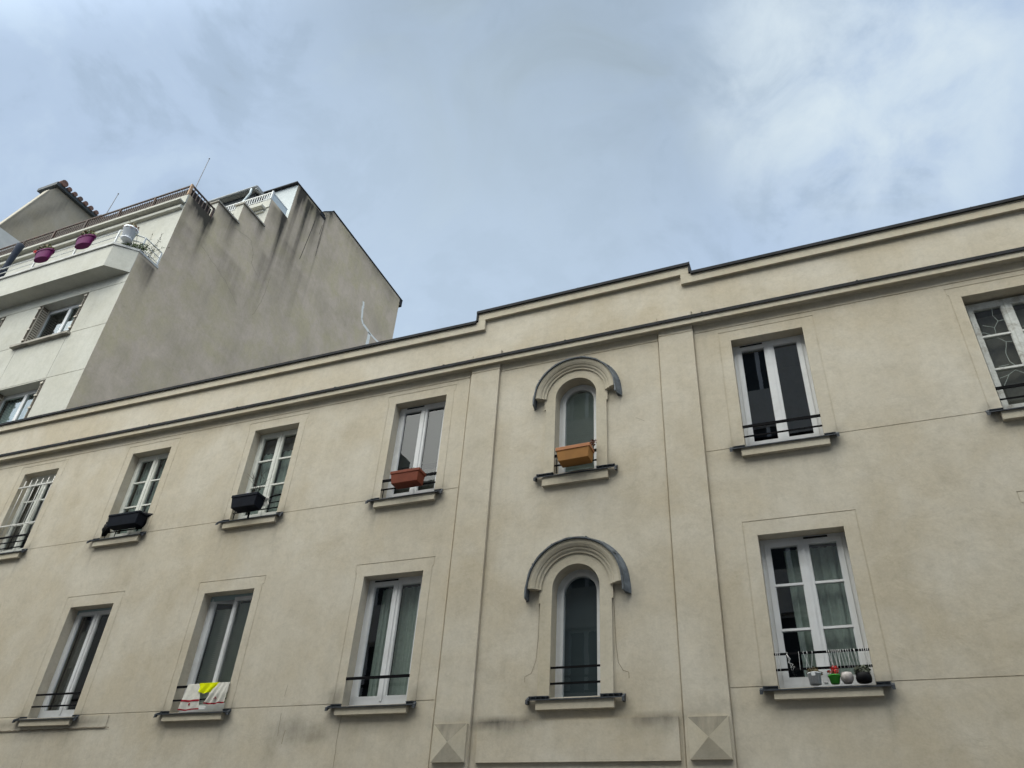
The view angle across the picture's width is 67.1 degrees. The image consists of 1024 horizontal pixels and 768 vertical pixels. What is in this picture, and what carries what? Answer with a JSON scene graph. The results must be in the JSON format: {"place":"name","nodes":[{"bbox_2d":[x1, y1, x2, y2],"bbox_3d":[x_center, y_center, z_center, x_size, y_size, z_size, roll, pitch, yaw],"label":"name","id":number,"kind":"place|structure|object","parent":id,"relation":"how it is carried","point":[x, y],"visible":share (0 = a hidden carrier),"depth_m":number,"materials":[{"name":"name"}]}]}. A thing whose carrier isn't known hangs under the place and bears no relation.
{"place":"outdoors","nodes":[
{"label":"outdoors","id":0,"kind":"place"},
{"bbox_2d":[0,180,103,251],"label":"gabled house","id":1,"kind":"structure","parent":0,"point":[54,206],"depth_m":35.12,"materials":[{"name":"paint"}]},
{"bbox_2d":[0,0,1023,338],"label":"sky","id":2,"kind":"structure","parent":0,"point":[482,154],"materials":[{"name":"blue"}]},
{"label":"ground","id":3,"kind":"structure","parent":0,"visible":0},
{"bbox_2d":[0,181,402,422],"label":"apartment building","id":4,"kind":"structure","parent":3,"relation":"on","point":[253,277],"depth_m":25.88,"materials":[{"name":"white concrete"}]},
{"bbox_2d":[0,243,24,276],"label":"parasol","id":5,"kind":"object","parent":4,"relation":"on","point":[17,250],"visible":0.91,"depth_m":25.86,"materials":[{"name":"grey fabric"}]},
{"bbox_2d":[0,389,37,422],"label":"window","id":6,"kind":"structure","parent":4,"relation":"in","point":[15,410],"depth_m":21.98,"materials":[{"name":"white plastic"}]},
{"bbox_2d":[33,244,54,262],"bbox_3d":[-14.995,-4.205,24.731,0.896,0.633,0.391,-11,-38,20],"label":"rail planter","id":7,"kind":"object","parent":4,"relation":"attached to","point":[45,253],"visible":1,"depth_m":24.55,"materials":[{"name":"plastic"}]},
{"bbox_2d":[36,303,80,337],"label":"window","id":8,"kind":"structure","parent":4,"relation":"in","point":[70,309],"depth_m":23.78,"materials":[{"name":"white plastic"}]},
{"bbox_2d":[75,230,96,249],"bbox_3d":[-13.315,-4.559,24.151,0.794,0.669,0.417,-11,-38,20],"label":"rail planter","id":9,"kind":"object","parent":4,"relation":"attached to","point":[85,240],"visible":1,"depth_m":23.97,"materials":[{"name":"plastic"}]},
{"bbox_2d":[120,220,138,243],"bbox_3d":[-11.712,-4.686,23.691,0.466,0.728,0.602,17,-37,-18],"label":"flower pot","id":10,"kind":"object","parent":4,"relation":"on","point":[128,233],"visible":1,"depth_m":23.55,"materials":[{"name":"white plastic"}]},
{"bbox_2d":[121,241,147,250],"bbox_3d":[-11.616,-4.238,23.708,0.909,0.362,0.366,10,-36,-8],"label":"trailing plant","id":11,"kind":"object","parent":4,"relation":"on","point":[143,248],"visible":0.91,"depth_m":23.67,"materials":[{"name":"green plant"}]},
{"bbox_2d":[146,234,168,258],"bbox_3d":[-11.344,-4.210,24.345,1.250,1.044,0.719,-11,-38,20],"label":"balcony shrub","id":12,"kind":"object","parent":4,"relation":"on","point":[153,248],"visible":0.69,"depth_m":24.30,"materials":[{"name":"green plant"}]},
{"bbox_2d":[0,195,1023,767],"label":"apartment building","id":13,"kind":"structure","parent":3,"relation":"on","point":[812,453],"depth_m":9.91,"materials":[{"name":"paint"}]},
{"bbox_2d":[0,478,53,552],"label":"window","id":14,"kind":"structure","parent":13,"relation":"in","point":[41,488],"depth_m":14.45,"materials":[{"name":"white paint"}]},
{"bbox_2d":[37,607,111,717],"bbox_3d":[-6.593,4.280,11.870,0.919,1.652,0.151,-11,-38,20],"label":"window","id":15,"kind":"structure","parent":13,"relation":"in","point":[77,660],"depth_m":11.92,"materials":[{"name":"white plastic"}]},
{"bbox_2d":[101,523,109,536],"bbox_3d":[-6.840,2.456,13.014,0.123,0.252,0.117,-11,-38,20],"label":"plastic sack","id":16,"kind":"object","parent":13,"relation":"on","point":[105,530],"visible":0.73,"depth_m":12.97,"materials":[{"name":"black plastic"}]},
{"bbox_2d":[107,510,147,530],"bbox_3d":[-6.404,2.272,12.824,0.685,0.215,0.193,-11,-38,20],"label":"window box","id":17,"kind":"object","parent":13,"relation":"attached to","point":[126,520],"visible":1,"depth_m":12.75,"materials":[{"name":"black plastic"}]},
{"bbox_2d":[109,453,168,537],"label":"window","id":18,"kind":"structure","parent":13,"relation":"in","point":[144,487],"depth_m":13.66,"materials":[{"name":"white paint"}]},
{"bbox_2d":[136,512,152,529],"bbox_3d":[-6.316,2.301,12.915,0.749,0.334,0.199,-11,-38,20],"label":"plastic sack","id":19,"kind":"object","parent":13,"relation":"on","point":[148,514],"visible":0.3,"depth_m":12.80,"materials":[{"name":"black plastic"}]},
{"bbox_2d":[178,684,199,710],"bbox_3d":[-4.297,4.226,10.421,0.360,0.358,0.080,-11,-38,20],"label":"tea towel","id":20,"kind":"object","parent":13,"relation":"hanging from","point":[190,699],"visible":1,"depth_m":10.39,"materials":[{"name":"white fabric"}]},
{"bbox_2d":[198,682,219,692],"bbox_3d":[-4.103,4.104,10.424,0.320,0.145,0.063,-11,-38,20],"label":"yellow cloth","id":21,"kind":"object","parent":13,"relation":"hanging from","point":[206,687],"visible":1,"depth_m":10.42,"materials":[{"name":"yellow fabric"}]},
{"bbox_2d":[178,593,252,712],"bbox_3d":[-4.088,3.816,10.971,0.914,1.652,0.165,-11,-38,20],"label":"window","id":22,"kind":"structure","parent":13,"relation":"in","point":[221,653],"depth_m":11.07,"materials":[{"name":"white plastic"}]},
{"bbox_2d":[203,682,230,704],"bbox_3d":[-3.935,4.132,10.313,0.345,0.288,0.070,-11,-38,20],"label":"tea towel","id":23,"kind":"object","parent":13,"relation":"hanging from","point":[218,692],"visible":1,"depth_m":10.29,"materials":[{"name":"white fabric"}]},
{"bbox_2d":[231,470,267,512],"bbox_3d":[-4.085,1.613,12.095,0.527,0.729,0.393,-11,-38,20],"label":"window box","id":24,"kind":"object","parent":13,"relation":"attached to","point":[247,502],"visible":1,"depth_m":11.91,"materials":[{"name":"black plastic"}]},
{"bbox_2d":[262,496,269,506],"bbox_3d":[-3.838,1.825,11.977,0.171,0.185,0.029,-11,-38,20],"label":"cleaning rag","id":25,"kind":"object","parent":13,"relation":"hanging from","point":[266,502],"visible":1,"depth_m":11.97,"materials":[{"name":"white fabric"}]},
{"bbox_2d":[238,429,297,518],"bbox_3d":[-3.883,1.496,12.580,0.899,1.644,0.151,-11,-38,20],"label":"window","id":26,"kind":"structure","parent":13,"relation":"in","point":[270,463],"depth_m":12.72,"materials":[{"name":"white paint"}]},
{"bbox_2d":[349,575,422,705],"bbox_3d":[-1.558,3.329,10.036,0.914,1.652,0.151,-11,-38,20],"label":"window","id":27,"kind":"structure","parent":13,"relation":"in","point":[391,599],"depth_m":10.05,"materials":[{"name":"white plastic"}]},
{"bbox_2d":[390,467,425,488],"bbox_3d":[-1.489,1.322,11.035,0.473,0.262,0.210,-11,-38,20],"label":"window box","id":28,"kind":"object","parent":13,"relation":"attached to","point":[408,478],"visible":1,"depth_m":10.95,"materials":[{"name":"plastic"}]},
{"bbox_2d":[386,401,445,497],"bbox_3d":[-1.389,1.006,11.645,0.894,1.644,0.090,-11,-38,20],"label":"window","id":29,"kind":"structure","parent":13,"relation":"in","point":[419,431],"depth_m":11.73,"materials":[{"name":"grey glass"}]},
{"bbox_2d":[555,439,596,467],"bbox_3d":[0.858,0.881,10.162,0.530,0.324,0.224,-12,-38,19],"label":"window box","id":30,"kind":"object","parent":13,"relation":"attached to","point":[575,455],"visible":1,"depth_m":10.07,"materials":[{"name":"orange plastic"}]},
{"bbox_2d":[558,385,596,472],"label":"window","id":31,"kind":"structure","parent":13,"relation":"in","point":[575,408],"depth_m":10.87,"materials":[{"name":"grey glass"}]},
{"bbox_2d":[555,569,600,696],"bbox_3d":[0.814,2.925,9.107,0.601,1.536,0.087,-11,-38,20],"label":"window","id":32,"kind":"structure","parent":13,"relation":"in","point":[578,594],"depth_m":9.13,"materials":[{"name":"grey glass"}]},
{"bbox_2d":[733,334,823,445],"bbox_3d":[3.388,0.104,9.906,0.917,1.644,0.090,-11,-38,20],"label":"window","id":33,"kind":"structure","parent":13,"relation":"in","point":[768,347],"depth_m":9.92,"materials":[{"name":"white plastic"}]},
{"bbox_2d":[806,666,822,685],"bbox_3d":[3.015,2.901,7.693,0.152,0.179,0.134,7,-35,-4],"label":"flower pot","id":34,"kind":"object","parent":13,"relation":"on","point":[814,674],"visible":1,"depth_m":7.64,"materials":[{"name":"white ceramic"}]},
{"bbox_2d":[760,532,875,687],"bbox_3d":[3.240,2.423,8.289,0.916,1.652,0.151,-11,-38,20],"label":"window","id":35,"kind":"structure","parent":13,"relation":"in","point":[827,612],"depth_m":8.30,"materials":[{"name":"white plastic"}]},
{"bbox_2d":[775,648,871,670],"bbox_3d":[3.122,2.776,7.779,0.888,0.187,0.011,-11,-38,20],"label":"laced cord","id":36,"kind":"object","parent":13,"relation":"attached to","point":[831,659],"visible":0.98,"depth_m":7.73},
{"bbox_2d":[827,665,840,684],"bbox_3d":[3.181,2.865,7.628,0.125,0.182,0.127,-11,-38,20],"label":"flower pot","id":37,"kind":"object","parent":13,"relation":"on","point":[834,676],"visible":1,"depth_m":7.59,"materials":[{"name":"green plastic"}]},
{"bbox_2d":[841,672,853,683],"bbox_3d":[3.287,2.881,7.568,0.124,0.098,0.124,-11,-38,20],"label":"flower pot","id":38,"kind":"object","parent":13,"relation":"on","point":[847,677],"visible":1,"depth_m":7.53,"materials":[{"name":"ceramic"}]},
{"bbox_2d":[853,665,871,683],"bbox_3d":[3.428,2.824,7.540,0.162,0.175,0.148,-11,-38,20],"label":"flower pot","id":39,"kind":"object","parent":13,"relation":"on","point":[863,674],"visible":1,"depth_m":7.50,"materials":[{"name":"black plastic"}]},
{"bbox_2d":[965,295,1023,408],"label":"window","id":40,"kind":"structure","parent":13,"relation":"in","point":[1000,337],"depth_m":9.17,"materials":[{"name":"white wood"}]}
]}

